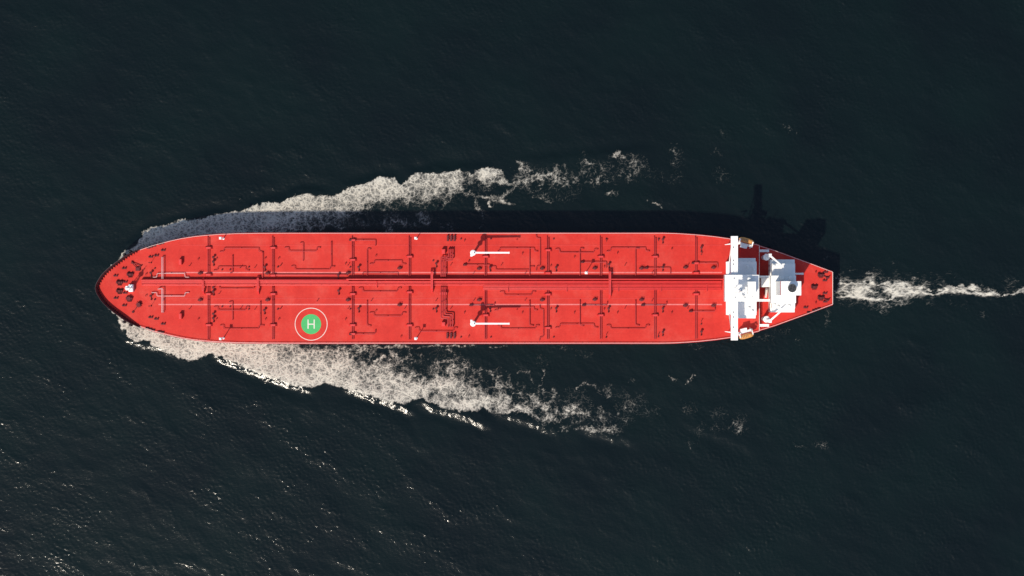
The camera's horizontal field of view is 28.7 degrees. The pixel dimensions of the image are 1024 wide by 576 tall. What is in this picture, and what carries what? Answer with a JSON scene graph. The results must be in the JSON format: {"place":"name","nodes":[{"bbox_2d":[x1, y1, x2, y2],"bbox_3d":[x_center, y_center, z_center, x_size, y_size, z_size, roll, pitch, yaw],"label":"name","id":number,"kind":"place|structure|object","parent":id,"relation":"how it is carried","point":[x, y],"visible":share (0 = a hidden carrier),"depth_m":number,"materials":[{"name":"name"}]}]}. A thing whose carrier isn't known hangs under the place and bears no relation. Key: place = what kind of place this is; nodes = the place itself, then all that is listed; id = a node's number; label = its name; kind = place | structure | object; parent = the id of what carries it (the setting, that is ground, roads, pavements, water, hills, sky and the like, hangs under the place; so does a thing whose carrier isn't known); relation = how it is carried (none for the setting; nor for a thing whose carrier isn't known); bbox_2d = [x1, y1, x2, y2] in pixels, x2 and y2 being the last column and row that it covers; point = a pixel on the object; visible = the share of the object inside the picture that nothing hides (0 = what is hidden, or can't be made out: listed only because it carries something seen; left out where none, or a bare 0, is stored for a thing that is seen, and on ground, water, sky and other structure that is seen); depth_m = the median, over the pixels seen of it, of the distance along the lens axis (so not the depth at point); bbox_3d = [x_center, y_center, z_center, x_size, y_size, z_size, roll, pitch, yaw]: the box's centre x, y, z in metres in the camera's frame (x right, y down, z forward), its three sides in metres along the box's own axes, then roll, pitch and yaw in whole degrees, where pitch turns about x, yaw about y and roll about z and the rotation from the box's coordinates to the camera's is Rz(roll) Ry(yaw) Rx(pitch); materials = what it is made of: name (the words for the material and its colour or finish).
{"place":"outdoors","nodes":[
{"label":"outdoors","id":0,"kind":"place"},
{"bbox_2d":[0,0,1023,575],"bbox_3d":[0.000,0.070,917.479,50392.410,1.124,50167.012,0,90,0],"label":"sea","id":1,"kind":"structure","parent":0,"point":[124,124],"depth_m":917.60,"materials":[{"name":"liquid"}]},
{"bbox_2d":[108,123,798,267],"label":"bow wave foam","id":2,"kind":"object","parent":1,"relation":"on","point":[355,206],"visible":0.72,"depth_m":917.53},
{"bbox_2d":[95,232,832,343],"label":"oil tanker","id":3,"kind":"object","parent":1,"relation":"on","point":[459,288],"visible":1,"depth_m":900.00,"materials":[{"name":"red paint"}]},
{"bbox_2d":[739,237,753,243],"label":"lifeboat","id":4,"kind":"object","parent":3,"relation":"on","point":[746,240],"visible":1,"depth_m":893.68,"materials":[{"name":"plastic"}]},
{"bbox_2d":[739,333,753,338],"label":"lifeboat","id":5,"kind":"object","parent":3,"relation":"on","point":[746,335],"visible":1,"depth_m":893.70,"materials":[{"name":"plastic"}]},
{"bbox_2d":[106,255,832,450],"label":"bow wave foam","id":6,"kind":"object","parent":1,"relation":"on","point":[449,378],"visible":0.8,"depth_m":917.53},
{"bbox_2d":[833,257,1023,317],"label":"wake foam","id":7,"kind":"object","parent":1,"relation":"on","point":[877,289],"visible":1,"depth_m":917.54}
]}

